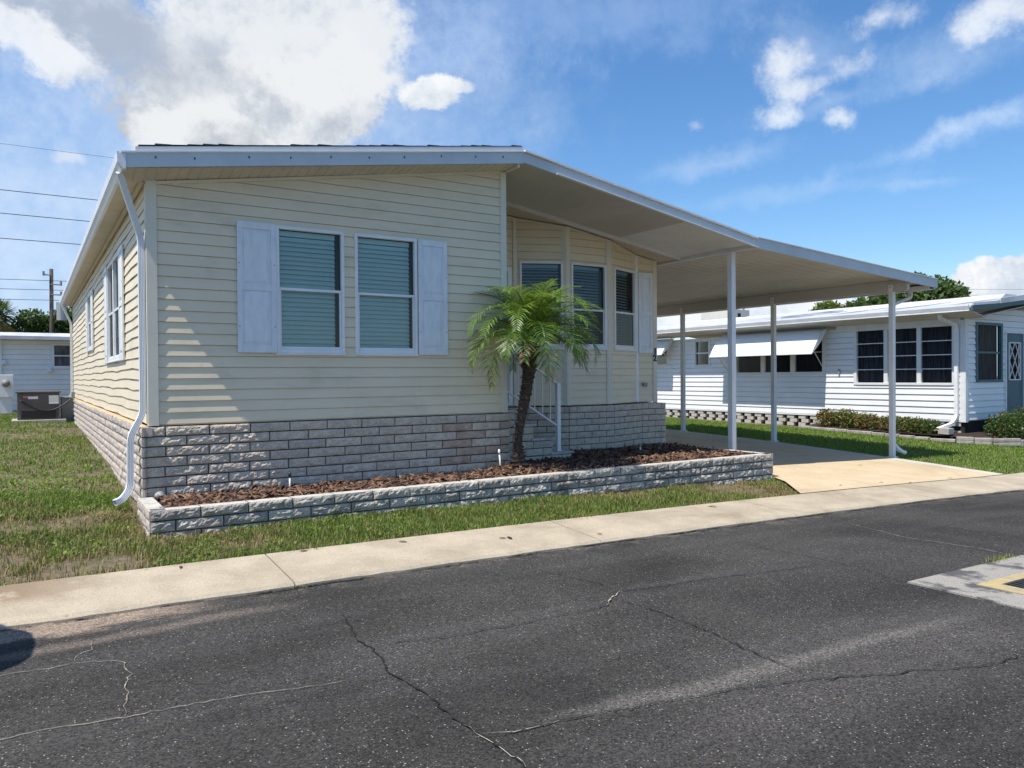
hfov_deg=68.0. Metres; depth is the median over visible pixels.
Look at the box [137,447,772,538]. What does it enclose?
planter
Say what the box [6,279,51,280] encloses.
power line
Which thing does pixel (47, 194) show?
power line
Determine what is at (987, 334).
window
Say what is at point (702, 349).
window
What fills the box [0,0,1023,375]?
sky
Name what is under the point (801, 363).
window
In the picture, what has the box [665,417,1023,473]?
lawn
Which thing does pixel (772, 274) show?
carport
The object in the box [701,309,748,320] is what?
distant building
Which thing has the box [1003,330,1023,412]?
door
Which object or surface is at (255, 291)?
mobile home
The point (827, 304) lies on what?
tree
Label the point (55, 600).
sidewalk
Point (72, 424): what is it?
grass
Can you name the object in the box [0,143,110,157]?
power line
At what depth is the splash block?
18.30 m
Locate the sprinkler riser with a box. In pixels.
[288,472,290,486]
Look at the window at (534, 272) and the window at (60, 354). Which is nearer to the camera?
the window at (534, 272)
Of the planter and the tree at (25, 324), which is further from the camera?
the tree at (25, 324)
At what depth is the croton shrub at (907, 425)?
19.13 m
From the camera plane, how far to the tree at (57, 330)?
37.22 m
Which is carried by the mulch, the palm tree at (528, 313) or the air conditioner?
the palm tree at (528, 313)
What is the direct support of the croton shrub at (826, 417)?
on the bed edging
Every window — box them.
[51,343,73,368]
[87,294,90,351]
[107,261,113,362]
[112,253,118,361]
[276,225,346,355]
[354,233,418,355]
[519,261,563,349]
[570,262,607,349]
[613,267,636,350]
[657,346,668,365]
[694,339,710,365]
[736,328,827,374]
[853,324,953,384]
[974,322,1002,381]
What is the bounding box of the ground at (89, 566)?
[0,376,1023,584]
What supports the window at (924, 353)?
in the neighbor house at (946, 361)
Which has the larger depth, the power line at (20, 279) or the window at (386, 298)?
the power line at (20, 279)
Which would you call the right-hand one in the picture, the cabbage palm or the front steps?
the front steps
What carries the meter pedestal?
on the ground at (89, 566)
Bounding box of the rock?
[154,491,164,497]
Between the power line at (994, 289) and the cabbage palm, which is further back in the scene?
the power line at (994, 289)
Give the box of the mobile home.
[59,143,758,504]
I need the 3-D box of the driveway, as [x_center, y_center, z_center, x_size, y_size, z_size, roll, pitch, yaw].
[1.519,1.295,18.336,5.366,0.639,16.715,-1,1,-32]
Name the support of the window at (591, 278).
in the mobile home
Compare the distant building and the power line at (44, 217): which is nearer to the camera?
the power line at (44, 217)
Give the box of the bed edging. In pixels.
[798,423,1023,446]
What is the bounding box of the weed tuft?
[980,553,1022,564]
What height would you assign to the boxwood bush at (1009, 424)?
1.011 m
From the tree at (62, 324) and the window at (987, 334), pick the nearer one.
the window at (987, 334)
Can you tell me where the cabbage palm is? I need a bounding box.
[0,298,21,331]
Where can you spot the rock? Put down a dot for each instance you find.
(160, 494)
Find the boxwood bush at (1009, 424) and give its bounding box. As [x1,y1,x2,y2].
[983,406,1023,439]
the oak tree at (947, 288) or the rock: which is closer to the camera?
the rock
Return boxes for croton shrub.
[814,408,840,426]
[834,408,858,429]
[854,411,881,430]
[877,415,901,433]
[896,416,920,434]
[914,418,943,437]
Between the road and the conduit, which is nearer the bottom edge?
the road
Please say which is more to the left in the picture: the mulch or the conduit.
the conduit
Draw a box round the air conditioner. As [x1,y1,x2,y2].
[11,391,65,422]
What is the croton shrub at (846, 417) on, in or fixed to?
on the bed edging
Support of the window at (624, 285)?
in the mobile home
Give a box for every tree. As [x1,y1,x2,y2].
[9,308,48,332]
[25,315,65,332]
[46,306,72,332]
[466,278,607,467]
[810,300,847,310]
[844,271,971,307]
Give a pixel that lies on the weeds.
(95, 476)
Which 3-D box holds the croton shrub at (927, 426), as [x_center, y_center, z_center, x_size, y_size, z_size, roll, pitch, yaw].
[10.345,1.114,18.816,0.695,0.566,0.758,-1,1,-32]
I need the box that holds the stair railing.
[507,348,562,450]
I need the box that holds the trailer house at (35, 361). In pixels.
[0,332,123,411]
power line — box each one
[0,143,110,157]
[0,189,94,199]
[1,213,89,221]
[1,238,80,244]
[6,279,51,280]
[969,289,1020,289]
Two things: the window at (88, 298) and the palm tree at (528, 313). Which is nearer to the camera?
the palm tree at (528, 313)
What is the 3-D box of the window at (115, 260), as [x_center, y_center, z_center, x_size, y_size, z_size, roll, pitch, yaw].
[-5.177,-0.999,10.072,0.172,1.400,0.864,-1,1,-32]
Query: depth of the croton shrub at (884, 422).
19.57 m
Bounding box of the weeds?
[0,452,408,565]
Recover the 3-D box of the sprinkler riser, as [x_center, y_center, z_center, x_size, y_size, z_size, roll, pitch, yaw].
[-2.383,1.061,8.138,0.030,0.235,0.032,-1,1,-32]
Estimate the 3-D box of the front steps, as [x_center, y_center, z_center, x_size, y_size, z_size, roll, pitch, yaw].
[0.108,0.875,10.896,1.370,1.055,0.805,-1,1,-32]
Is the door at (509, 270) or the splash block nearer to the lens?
the door at (509, 270)
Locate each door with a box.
[507,267,512,404]
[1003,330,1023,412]
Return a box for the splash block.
[938,428,953,434]
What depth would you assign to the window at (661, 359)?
27.33 m
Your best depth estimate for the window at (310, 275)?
8.46 m
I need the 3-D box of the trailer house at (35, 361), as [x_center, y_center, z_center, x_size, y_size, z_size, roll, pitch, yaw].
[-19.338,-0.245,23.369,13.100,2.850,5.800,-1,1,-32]
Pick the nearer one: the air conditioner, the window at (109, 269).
the window at (109, 269)
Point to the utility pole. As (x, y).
(60, 314)
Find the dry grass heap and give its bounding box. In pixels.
[52,506,137,526]
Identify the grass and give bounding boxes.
[0,411,124,494]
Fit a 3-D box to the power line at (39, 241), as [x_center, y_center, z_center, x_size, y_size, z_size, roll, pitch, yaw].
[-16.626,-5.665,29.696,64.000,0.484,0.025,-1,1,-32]
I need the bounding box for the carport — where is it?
[657,236,937,457]
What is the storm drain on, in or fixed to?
on the road
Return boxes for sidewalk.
[0,472,1023,630]
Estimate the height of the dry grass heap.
0.135 m
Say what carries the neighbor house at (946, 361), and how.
on the ground at (89, 566)
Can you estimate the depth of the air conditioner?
18.02 m
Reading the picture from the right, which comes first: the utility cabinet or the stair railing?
the stair railing
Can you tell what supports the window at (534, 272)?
in the mobile home
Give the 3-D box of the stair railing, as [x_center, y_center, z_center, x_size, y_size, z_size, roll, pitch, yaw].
[0.237,0.101,10.621,1.090,1.734,0.090,-1,1,-32]
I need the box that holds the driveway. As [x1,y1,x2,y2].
[665,429,1004,492]
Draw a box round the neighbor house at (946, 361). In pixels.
[652,294,1023,438]
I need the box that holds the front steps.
[483,409,574,461]
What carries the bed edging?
on the ground at (89, 566)
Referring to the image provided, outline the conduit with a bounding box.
[20,392,74,410]
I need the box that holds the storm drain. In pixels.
[908,555,1023,609]
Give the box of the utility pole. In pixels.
[42,269,66,332]
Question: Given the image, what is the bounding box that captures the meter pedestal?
[0,375,13,413]
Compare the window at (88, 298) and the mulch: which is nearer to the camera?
the mulch
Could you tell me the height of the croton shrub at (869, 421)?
0.602 m
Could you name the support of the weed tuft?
on the road
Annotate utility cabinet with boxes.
[60,396,73,420]
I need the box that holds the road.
[0,490,1023,767]
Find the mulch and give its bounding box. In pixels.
[152,442,753,507]

